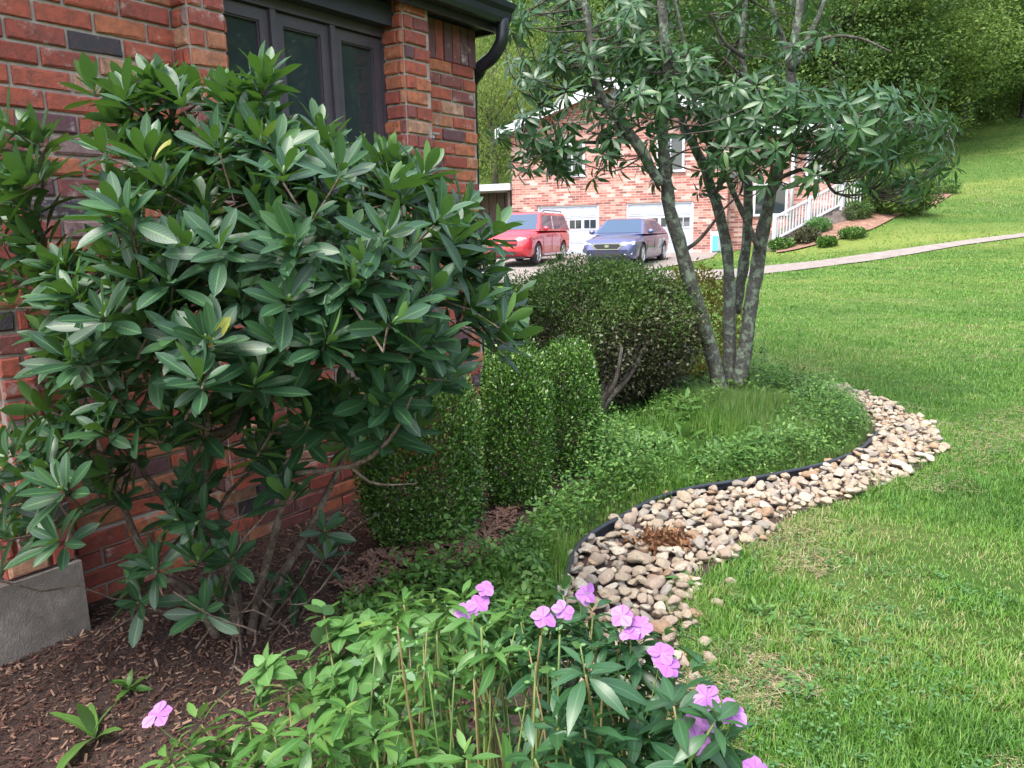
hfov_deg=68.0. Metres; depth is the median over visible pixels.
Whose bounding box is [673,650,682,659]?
river rock
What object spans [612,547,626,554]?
river rock
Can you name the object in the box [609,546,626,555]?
river rock
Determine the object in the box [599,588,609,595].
river rock
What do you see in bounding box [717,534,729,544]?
river rock
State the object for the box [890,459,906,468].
river rock
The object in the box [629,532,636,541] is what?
river rock
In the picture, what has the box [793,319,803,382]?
tall weed
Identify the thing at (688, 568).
river rock
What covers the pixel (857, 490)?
river rock
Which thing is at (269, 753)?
impatiens plant
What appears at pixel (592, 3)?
broadleaf tree
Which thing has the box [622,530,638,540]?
river rock
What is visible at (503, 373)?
boxwood shrub
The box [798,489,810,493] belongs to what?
river rock
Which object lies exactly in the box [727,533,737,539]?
river rock
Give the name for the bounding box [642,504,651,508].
river rock
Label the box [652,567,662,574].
river rock
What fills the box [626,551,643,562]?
river rock
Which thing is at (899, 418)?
river rocks
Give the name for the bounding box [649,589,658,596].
river rock
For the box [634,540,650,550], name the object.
river rock
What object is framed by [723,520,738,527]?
river rock
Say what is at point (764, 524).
river rock
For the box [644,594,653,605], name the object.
river rock
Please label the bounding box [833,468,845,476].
river rock
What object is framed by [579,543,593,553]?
river rock
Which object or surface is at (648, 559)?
river rock
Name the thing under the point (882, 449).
river rock
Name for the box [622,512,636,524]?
river rock
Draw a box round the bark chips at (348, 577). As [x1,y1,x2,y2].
[328,438,596,597]
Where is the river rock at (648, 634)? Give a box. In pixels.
[636,633,654,645]
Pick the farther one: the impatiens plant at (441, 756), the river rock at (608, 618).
the river rock at (608, 618)
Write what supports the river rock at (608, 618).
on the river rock
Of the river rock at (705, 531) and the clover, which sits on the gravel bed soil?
the river rock at (705, 531)
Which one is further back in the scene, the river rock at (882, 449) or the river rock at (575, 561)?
the river rock at (882, 449)
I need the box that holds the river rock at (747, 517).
[743,515,753,520]
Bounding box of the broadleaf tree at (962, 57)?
[774,0,1023,146]
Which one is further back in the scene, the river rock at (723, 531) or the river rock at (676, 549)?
the river rock at (723, 531)
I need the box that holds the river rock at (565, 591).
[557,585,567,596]
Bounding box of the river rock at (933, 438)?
[931,436,940,441]
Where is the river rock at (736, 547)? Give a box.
[732,543,742,551]
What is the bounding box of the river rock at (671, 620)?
[662,615,677,624]
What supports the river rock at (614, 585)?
on the gravel bed soil
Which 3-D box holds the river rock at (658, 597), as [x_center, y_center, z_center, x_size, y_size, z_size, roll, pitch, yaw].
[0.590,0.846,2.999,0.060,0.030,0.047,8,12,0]
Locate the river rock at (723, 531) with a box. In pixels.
[711,528,725,536]
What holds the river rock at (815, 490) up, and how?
on the gravel bed soil
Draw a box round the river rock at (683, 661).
[678,654,689,666]
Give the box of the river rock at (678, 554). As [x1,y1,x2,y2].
[675,551,682,557]
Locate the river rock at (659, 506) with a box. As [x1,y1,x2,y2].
[652,503,663,509]
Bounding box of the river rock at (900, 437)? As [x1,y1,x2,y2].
[897,435,908,441]
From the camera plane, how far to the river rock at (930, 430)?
5.26 m
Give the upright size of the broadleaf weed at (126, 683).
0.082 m
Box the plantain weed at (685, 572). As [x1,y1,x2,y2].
[665,571,705,587]
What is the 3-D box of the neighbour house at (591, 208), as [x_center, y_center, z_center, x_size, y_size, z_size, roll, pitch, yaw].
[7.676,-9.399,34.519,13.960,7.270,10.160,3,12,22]
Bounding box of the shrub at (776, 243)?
[767,235,797,250]
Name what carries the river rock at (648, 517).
on the gravel bed soil
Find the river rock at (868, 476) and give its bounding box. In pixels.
[861,472,872,478]
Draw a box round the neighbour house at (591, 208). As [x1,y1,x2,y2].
[495,77,850,253]
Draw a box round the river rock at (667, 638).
[662,633,675,641]
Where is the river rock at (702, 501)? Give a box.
[689,498,707,507]
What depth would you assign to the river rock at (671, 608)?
2.94 m
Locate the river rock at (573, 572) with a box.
[570,567,579,573]
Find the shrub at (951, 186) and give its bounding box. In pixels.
[935,178,963,193]
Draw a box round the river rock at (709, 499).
[704,496,714,502]
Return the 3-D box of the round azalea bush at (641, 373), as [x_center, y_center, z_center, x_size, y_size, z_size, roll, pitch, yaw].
[0.682,-0.441,6.259,1.932,1.398,1.443,-1,11,0]
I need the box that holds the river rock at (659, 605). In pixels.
[653,601,665,609]
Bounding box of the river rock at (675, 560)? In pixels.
[672,556,683,563]
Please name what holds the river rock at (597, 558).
on the gravel bed soil
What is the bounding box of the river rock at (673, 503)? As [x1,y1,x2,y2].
[669,499,680,510]
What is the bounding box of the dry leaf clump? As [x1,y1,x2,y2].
[620,523,695,555]
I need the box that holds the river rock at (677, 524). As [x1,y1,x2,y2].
[674,522,682,527]
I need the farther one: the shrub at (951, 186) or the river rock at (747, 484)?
the shrub at (951, 186)
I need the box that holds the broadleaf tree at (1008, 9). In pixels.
[874,0,1023,135]
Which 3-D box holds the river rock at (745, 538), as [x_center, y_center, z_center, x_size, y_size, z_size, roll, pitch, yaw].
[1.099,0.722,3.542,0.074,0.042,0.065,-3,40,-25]
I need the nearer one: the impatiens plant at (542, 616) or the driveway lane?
the impatiens plant at (542, 616)
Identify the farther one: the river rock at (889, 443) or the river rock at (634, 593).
the river rock at (889, 443)
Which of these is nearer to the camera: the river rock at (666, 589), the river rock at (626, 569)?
the river rock at (666, 589)
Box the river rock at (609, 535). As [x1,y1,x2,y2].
[605,532,617,538]
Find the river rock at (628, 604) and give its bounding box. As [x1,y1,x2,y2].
[624,600,632,609]
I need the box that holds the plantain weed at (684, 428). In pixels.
[664,421,706,438]
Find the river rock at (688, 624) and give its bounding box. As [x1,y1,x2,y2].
[681,621,691,628]
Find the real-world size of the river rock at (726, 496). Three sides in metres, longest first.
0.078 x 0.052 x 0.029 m
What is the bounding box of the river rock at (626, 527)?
[622,524,634,531]
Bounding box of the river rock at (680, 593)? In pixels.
[674,589,692,599]
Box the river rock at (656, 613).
[652,609,661,618]
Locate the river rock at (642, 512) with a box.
[638,508,649,517]
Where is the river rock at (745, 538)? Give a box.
[739,533,754,544]
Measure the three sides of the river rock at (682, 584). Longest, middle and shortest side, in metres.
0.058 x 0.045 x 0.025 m
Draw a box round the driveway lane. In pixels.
[510,233,1023,283]
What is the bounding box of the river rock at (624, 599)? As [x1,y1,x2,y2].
[621,597,630,604]
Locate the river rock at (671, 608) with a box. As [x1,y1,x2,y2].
[666,603,677,610]
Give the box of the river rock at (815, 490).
[811,487,819,494]
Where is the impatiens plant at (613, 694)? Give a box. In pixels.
[534,599,733,767]
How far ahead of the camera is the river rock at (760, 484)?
4.22 m
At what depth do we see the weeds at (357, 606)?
3.06 m
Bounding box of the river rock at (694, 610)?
[689,607,702,618]
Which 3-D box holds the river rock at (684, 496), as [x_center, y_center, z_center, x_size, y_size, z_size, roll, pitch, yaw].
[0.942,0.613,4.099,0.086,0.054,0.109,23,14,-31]
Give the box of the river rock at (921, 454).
[915,452,925,457]
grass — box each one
[505,109,1023,275]
[666,371,874,473]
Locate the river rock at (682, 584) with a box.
[676,582,689,587]
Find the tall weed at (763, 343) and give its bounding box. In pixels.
[761,319,770,382]
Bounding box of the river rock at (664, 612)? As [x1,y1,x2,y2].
[652,608,667,617]
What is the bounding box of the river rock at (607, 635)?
[602,628,623,642]
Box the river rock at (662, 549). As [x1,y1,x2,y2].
[657,546,670,553]
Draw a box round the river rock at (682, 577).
[672,573,689,583]
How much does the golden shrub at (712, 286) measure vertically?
1.249 m
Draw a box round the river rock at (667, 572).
[662,568,671,575]
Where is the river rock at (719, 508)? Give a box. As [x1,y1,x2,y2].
[713,506,723,511]
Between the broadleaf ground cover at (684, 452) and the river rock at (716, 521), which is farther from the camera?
the broadleaf ground cover at (684, 452)
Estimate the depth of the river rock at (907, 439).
5.01 m
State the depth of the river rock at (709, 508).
3.91 m
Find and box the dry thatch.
[618,345,1023,767]
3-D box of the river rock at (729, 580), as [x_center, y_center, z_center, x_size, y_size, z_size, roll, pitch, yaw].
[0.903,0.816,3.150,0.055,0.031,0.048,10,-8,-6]
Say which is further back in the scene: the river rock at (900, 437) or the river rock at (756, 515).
the river rock at (900, 437)
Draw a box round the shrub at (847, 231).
[835,225,870,238]
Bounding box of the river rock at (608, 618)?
[605,609,611,621]
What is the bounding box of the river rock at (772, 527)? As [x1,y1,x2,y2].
[764,520,776,531]
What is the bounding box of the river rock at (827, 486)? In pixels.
[823,482,832,490]
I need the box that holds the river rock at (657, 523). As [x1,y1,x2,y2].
[651,519,663,527]
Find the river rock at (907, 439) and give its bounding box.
[904,437,915,446]
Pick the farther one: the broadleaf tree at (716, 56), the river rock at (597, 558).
the broadleaf tree at (716, 56)
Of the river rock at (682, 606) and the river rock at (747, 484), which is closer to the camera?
the river rock at (682, 606)
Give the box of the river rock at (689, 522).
[685,518,696,525]
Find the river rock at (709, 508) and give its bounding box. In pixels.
[705,505,714,510]
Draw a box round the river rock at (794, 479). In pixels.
[789,476,801,484]
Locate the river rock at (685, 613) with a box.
[681,609,691,617]
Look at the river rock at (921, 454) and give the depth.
4.76 m
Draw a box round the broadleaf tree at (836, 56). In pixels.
[711,0,962,154]
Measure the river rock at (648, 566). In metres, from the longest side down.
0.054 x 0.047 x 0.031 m
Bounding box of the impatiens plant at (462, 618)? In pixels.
[355,579,549,767]
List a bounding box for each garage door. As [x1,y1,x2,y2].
[540,206,596,253]
[629,203,691,252]
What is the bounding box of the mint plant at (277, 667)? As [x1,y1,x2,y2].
[239,599,447,767]
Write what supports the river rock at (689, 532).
on the gravel bed soil
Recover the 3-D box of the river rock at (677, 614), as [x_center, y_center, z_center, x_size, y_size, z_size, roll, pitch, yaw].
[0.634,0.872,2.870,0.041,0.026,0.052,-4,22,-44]
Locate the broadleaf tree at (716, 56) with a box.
[566,0,818,109]
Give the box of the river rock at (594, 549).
[590,546,599,552]
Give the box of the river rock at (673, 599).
[667,595,680,604]
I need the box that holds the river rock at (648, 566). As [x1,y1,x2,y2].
[645,563,654,570]
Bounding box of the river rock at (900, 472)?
[894,469,906,477]
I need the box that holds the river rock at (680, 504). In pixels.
[676,501,684,508]
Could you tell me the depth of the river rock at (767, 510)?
3.82 m
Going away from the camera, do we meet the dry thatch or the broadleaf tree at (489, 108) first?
the dry thatch
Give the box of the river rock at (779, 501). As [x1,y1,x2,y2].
[771,496,785,505]
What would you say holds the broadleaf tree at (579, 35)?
on the lawn at (992, 171)
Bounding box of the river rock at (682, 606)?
[678,603,689,609]
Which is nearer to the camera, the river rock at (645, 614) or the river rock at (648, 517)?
the river rock at (645, 614)
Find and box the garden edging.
[546,430,879,767]
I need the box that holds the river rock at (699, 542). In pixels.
[693,537,704,549]
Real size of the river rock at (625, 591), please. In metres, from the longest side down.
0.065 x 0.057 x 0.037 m
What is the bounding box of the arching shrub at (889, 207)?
[849,163,945,215]
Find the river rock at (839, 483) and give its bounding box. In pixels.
[828,478,841,484]
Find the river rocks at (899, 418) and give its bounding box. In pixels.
[563,381,950,693]
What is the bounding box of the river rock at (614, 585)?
[604,582,618,588]
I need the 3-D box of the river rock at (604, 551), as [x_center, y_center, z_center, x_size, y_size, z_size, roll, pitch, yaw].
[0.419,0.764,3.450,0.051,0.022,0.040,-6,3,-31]
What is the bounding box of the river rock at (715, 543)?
[711,539,721,549]
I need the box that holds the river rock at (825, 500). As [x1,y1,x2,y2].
[818,496,831,505]
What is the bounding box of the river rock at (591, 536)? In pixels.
[585,533,594,540]
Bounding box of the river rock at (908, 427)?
[905,424,912,431]
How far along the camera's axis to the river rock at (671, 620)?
2.77 m
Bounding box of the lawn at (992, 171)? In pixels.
[478,63,1023,767]
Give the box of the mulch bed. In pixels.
[0,382,876,767]
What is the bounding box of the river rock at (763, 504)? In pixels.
[759,501,771,507]
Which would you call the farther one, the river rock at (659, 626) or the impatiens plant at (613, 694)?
the river rock at (659, 626)
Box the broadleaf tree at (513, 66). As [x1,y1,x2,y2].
[479,0,600,159]
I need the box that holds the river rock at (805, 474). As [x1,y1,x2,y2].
[801,471,818,478]
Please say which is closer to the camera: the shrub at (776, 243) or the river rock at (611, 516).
the river rock at (611, 516)
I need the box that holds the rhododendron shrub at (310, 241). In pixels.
[0,41,543,686]
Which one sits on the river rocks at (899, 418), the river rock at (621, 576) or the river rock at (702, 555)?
the river rock at (702, 555)
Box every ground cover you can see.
[458,354,874,625]
[617,387,808,469]
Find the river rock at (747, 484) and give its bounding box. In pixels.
[740,481,750,487]
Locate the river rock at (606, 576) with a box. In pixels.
[598,568,614,584]
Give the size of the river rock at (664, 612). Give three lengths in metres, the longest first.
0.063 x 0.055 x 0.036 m
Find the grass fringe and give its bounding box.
[660,385,960,687]
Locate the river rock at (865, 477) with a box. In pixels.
[856,475,869,481]
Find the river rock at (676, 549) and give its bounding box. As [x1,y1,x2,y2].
[667,546,685,554]
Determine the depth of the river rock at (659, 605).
2.93 m
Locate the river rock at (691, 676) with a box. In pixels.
[688,670,700,680]
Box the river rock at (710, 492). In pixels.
[706,490,718,494]
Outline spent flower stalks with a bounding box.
[348,614,617,767]
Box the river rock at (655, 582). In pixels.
[644,575,665,589]
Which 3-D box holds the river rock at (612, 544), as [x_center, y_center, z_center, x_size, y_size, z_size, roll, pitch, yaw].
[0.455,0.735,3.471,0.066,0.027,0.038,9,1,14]
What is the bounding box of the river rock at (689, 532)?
[685,530,702,538]
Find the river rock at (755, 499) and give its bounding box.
[747,498,760,501]
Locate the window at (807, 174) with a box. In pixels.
[805,149,822,178]
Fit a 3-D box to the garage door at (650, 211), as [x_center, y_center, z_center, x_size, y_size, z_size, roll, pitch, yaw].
[6.033,-6.342,31.078,2.570,2.144,0.068,3,12,22]
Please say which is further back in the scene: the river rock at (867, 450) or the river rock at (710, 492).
the river rock at (867, 450)
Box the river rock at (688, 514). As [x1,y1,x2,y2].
[682,512,696,517]
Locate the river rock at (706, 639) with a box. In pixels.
[698,636,709,646]
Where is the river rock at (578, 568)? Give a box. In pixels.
[572,565,583,570]
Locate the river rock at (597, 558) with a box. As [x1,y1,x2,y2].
[586,551,606,566]
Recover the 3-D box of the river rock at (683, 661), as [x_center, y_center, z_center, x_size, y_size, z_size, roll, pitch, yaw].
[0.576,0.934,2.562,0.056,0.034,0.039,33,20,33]
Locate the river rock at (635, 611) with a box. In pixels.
[630,608,639,618]
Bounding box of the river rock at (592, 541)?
[587,537,596,543]
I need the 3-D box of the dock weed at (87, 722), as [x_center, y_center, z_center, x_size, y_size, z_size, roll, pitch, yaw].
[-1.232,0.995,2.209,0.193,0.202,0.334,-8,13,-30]
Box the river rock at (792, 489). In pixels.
[788,486,796,493]
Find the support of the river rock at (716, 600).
on the lawn at (992, 171)
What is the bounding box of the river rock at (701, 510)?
[694,508,707,514]
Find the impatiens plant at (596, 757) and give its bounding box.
[501,686,694,767]
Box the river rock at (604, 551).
[600,550,609,553]
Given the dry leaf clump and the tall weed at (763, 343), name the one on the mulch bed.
the tall weed at (763, 343)
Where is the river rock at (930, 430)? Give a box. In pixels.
[927,427,939,436]
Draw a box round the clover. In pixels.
[599,348,1016,767]
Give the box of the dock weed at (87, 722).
[49,702,121,767]
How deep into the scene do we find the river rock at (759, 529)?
3.64 m
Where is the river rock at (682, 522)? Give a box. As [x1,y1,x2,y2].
[673,519,686,527]
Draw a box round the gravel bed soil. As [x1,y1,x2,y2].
[562,393,940,704]
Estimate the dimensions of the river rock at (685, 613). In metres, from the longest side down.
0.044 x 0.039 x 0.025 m
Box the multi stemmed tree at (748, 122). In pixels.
[485,0,965,390]
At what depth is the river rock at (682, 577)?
3.14 m
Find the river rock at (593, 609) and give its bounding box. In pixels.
[586,605,595,612]
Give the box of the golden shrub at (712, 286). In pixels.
[631,257,753,379]
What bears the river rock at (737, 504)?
on the gravel bed soil
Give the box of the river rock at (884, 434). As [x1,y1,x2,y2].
[878,431,888,438]
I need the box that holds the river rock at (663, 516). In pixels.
[655,511,668,520]
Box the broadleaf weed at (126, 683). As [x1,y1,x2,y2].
[109,669,152,701]
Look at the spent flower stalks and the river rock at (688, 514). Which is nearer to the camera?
the spent flower stalks
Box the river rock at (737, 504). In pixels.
[734,500,744,508]
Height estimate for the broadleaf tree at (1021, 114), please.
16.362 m
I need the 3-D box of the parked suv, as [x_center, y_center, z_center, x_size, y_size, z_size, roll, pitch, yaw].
[0.531,-5.269,27.179,2.280,1.846,4.937,3,12,21]
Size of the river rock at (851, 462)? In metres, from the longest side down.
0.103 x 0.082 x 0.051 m
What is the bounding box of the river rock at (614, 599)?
[608,595,619,603]
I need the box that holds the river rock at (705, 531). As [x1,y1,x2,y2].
[701,527,708,536]
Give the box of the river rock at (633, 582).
[627,579,637,585]
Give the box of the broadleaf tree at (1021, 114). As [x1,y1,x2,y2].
[948,0,1023,118]
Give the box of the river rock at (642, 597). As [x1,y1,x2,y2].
[637,593,647,602]
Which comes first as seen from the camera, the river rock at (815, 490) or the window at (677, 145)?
the river rock at (815, 490)
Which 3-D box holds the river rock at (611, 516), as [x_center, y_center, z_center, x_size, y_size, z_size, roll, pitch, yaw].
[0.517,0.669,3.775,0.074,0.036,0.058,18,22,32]
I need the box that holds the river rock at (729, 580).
[724,577,736,584]
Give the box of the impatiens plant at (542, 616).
[475,575,656,767]
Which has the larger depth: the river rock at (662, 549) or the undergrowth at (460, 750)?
the river rock at (662, 549)
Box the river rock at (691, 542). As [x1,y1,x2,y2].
[683,536,693,545]
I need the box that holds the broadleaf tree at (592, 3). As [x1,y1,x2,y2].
[526,0,697,88]
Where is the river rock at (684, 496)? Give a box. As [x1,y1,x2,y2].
[677,490,692,503]
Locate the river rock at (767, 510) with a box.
[762,506,773,514]
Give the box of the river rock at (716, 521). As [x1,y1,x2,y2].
[705,515,723,528]
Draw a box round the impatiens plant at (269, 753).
[140,676,435,767]
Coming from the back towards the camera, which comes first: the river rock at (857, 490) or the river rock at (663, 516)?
the river rock at (857, 490)
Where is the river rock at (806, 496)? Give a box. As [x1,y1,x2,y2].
[798,492,812,501]
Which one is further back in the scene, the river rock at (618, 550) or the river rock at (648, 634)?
the river rock at (618, 550)
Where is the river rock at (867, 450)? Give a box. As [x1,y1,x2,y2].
[863,448,873,453]
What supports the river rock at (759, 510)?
on the gravel bed soil
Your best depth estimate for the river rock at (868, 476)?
4.40 m
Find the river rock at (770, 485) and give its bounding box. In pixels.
[766,482,774,488]
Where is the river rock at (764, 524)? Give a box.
[755,521,770,528]
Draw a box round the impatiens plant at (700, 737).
[622,674,767,767]
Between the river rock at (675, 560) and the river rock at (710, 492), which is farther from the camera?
the river rock at (710, 492)
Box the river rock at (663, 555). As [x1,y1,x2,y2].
[656,552,668,558]
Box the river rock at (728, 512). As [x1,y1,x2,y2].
[721,510,732,515]
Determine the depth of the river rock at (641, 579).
3.10 m
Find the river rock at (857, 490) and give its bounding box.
[847,487,861,494]
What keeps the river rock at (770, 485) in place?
on the gravel bed soil
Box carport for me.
[479,183,511,230]
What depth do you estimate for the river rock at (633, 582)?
3.13 m
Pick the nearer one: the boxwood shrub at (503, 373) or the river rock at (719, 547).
the river rock at (719, 547)
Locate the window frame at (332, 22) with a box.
[232,0,388,308]
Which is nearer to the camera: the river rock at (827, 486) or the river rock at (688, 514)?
the river rock at (688, 514)
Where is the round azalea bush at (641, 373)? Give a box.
[484,245,711,417]
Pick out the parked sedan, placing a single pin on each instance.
(643, 239)
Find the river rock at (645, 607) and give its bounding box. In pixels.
[640,604,650,611]
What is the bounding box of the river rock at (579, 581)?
[575,576,587,591]
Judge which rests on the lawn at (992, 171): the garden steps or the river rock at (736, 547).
the garden steps
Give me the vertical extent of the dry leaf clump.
0.123 m
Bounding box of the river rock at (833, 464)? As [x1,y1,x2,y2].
[824,458,837,468]
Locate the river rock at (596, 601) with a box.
[593,598,607,608]
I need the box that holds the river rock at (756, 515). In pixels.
[750,512,761,518]
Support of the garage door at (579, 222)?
in the neighbour house at (591, 208)
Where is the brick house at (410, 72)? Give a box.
[0,0,515,666]
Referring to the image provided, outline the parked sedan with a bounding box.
[583,218,668,264]
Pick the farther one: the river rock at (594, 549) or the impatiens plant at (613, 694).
the river rock at (594, 549)
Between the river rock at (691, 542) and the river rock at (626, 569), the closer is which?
the river rock at (626, 569)
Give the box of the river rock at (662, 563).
[655,558,669,569]
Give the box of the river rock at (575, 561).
[568,549,577,565]
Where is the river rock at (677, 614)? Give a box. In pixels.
[673,611,683,618]
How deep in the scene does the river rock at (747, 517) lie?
3.78 m
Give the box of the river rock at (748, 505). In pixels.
[745,502,753,507]
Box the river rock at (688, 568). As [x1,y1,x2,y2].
[673,560,691,574]
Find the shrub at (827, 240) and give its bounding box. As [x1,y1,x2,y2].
[815,234,838,247]
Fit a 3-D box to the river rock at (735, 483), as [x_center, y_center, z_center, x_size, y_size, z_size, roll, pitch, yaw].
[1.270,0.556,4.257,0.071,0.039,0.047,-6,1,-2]
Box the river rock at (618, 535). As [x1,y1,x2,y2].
[613,531,621,537]
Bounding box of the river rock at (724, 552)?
[717,546,731,558]
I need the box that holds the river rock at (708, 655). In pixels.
[702,651,717,663]
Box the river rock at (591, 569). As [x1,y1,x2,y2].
[579,565,596,573]
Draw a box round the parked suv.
[485,210,569,264]
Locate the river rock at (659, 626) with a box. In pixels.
[650,620,676,635]
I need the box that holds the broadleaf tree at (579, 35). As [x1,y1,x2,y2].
[475,0,651,141]
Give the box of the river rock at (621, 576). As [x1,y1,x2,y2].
[615,571,628,580]
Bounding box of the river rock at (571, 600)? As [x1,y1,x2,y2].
[565,595,576,604]
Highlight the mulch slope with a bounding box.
[776,193,950,251]
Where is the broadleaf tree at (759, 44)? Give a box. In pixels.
[647,0,860,123]
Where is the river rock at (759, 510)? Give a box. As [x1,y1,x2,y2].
[752,507,770,516]
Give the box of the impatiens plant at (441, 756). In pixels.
[210,664,501,767]
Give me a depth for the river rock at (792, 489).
4.11 m
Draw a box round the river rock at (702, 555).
[696,550,707,559]
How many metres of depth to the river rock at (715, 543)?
3.47 m
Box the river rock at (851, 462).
[841,458,857,465]
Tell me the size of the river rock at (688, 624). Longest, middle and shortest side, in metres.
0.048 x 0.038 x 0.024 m
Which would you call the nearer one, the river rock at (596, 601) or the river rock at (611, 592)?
the river rock at (596, 601)
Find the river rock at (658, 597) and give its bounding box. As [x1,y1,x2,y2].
[653,594,668,601]
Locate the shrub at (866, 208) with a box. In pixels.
[842,199,875,219]
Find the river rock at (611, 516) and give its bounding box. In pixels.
[608,513,621,520]
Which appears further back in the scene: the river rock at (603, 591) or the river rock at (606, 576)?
the river rock at (606, 576)
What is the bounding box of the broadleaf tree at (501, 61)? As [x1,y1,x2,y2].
[476,28,559,182]
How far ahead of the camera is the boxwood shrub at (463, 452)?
3.49 m
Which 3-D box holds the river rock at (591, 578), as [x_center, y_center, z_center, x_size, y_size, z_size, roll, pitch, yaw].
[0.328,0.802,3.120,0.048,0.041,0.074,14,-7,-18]
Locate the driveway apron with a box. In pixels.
[482,252,716,281]
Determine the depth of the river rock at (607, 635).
2.68 m
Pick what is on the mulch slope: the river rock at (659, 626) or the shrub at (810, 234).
the shrub at (810, 234)
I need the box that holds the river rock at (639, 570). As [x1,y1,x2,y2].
[632,566,646,575]
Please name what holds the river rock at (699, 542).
on the gravel bed soil
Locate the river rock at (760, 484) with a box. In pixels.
[756,480,764,488]
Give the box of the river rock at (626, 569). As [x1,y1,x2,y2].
[617,565,632,573]
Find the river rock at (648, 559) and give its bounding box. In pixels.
[641,553,652,564]
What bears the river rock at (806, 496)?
on the gravel bed soil
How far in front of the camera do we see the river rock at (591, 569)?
3.23 m
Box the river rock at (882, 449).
[874,445,886,454]
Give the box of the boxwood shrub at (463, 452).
[350,364,492,551]
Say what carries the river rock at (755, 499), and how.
on the gravel bed soil
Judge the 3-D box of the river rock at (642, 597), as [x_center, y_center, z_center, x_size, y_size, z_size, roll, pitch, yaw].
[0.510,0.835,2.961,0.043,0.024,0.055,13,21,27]
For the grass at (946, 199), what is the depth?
27.89 m
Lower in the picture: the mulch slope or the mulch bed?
the mulch bed
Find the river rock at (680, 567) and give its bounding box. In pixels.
[672,563,686,571]
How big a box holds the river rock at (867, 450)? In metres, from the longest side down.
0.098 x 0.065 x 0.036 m
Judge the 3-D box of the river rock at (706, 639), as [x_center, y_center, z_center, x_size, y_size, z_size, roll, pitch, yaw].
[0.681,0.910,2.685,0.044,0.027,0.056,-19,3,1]
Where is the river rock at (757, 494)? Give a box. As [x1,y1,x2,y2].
[746,489,766,497]
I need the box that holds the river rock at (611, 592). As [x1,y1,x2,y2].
[601,588,618,598]
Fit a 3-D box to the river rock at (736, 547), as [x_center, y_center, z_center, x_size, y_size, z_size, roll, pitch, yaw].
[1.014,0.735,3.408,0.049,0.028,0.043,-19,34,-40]
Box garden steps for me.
[767,207,861,250]
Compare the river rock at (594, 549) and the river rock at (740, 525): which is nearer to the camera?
the river rock at (594, 549)
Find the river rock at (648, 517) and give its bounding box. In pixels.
[643,514,654,519]
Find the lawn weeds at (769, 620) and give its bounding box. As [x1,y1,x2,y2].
[740,345,1022,696]
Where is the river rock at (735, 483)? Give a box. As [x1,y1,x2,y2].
[732,480,744,486]
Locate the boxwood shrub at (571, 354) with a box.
[537,332,603,479]
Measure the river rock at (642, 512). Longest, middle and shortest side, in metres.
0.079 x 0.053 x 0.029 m
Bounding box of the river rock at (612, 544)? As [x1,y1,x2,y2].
[604,541,617,546]
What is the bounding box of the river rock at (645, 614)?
[640,610,653,622]
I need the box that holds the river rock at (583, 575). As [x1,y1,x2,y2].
[577,572,588,579]
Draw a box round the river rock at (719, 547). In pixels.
[715,545,725,557]
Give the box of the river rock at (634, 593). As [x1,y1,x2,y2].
[627,588,639,598]
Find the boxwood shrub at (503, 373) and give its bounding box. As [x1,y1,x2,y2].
[475,337,557,509]
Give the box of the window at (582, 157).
[559,143,585,176]
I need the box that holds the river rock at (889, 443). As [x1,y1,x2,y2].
[883,436,900,446]
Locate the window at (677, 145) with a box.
[656,135,685,171]
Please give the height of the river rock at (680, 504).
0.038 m
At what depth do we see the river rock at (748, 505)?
3.96 m
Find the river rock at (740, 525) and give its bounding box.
[733,520,743,528]
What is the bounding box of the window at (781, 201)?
[753,182,788,216]
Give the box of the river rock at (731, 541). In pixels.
[727,536,735,545]
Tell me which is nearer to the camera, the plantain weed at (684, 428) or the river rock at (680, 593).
the river rock at (680, 593)
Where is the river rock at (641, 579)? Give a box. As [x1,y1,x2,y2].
[636,575,647,584]
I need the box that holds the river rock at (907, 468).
[901,464,912,473]
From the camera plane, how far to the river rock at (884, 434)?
5.22 m
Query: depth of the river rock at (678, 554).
3.33 m
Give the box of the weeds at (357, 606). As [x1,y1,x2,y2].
[333,496,554,685]
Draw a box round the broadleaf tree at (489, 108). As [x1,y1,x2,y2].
[475,13,572,184]
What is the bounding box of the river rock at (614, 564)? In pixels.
[611,560,623,567]
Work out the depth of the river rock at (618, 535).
3.62 m
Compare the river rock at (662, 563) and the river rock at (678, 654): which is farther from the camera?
the river rock at (662, 563)
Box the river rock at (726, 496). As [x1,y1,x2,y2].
[723,494,729,499]
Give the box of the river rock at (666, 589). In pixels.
[660,584,671,595]
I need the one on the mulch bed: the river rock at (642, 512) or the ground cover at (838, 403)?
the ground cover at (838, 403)
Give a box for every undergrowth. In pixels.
[356,645,492,767]
[837,76,1023,168]
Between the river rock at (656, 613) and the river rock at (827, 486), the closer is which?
the river rock at (656, 613)
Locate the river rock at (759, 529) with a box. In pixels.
[751,525,764,534]
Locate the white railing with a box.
[772,180,860,238]
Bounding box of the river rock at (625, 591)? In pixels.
[618,586,631,596]
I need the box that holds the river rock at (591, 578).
[585,574,597,583]
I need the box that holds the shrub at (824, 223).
[802,216,833,232]
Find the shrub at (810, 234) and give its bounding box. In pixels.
[788,225,821,243]
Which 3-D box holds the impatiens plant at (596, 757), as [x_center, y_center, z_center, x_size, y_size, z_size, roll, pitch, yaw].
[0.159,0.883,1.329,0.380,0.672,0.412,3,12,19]
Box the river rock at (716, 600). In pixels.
[711,598,723,606]

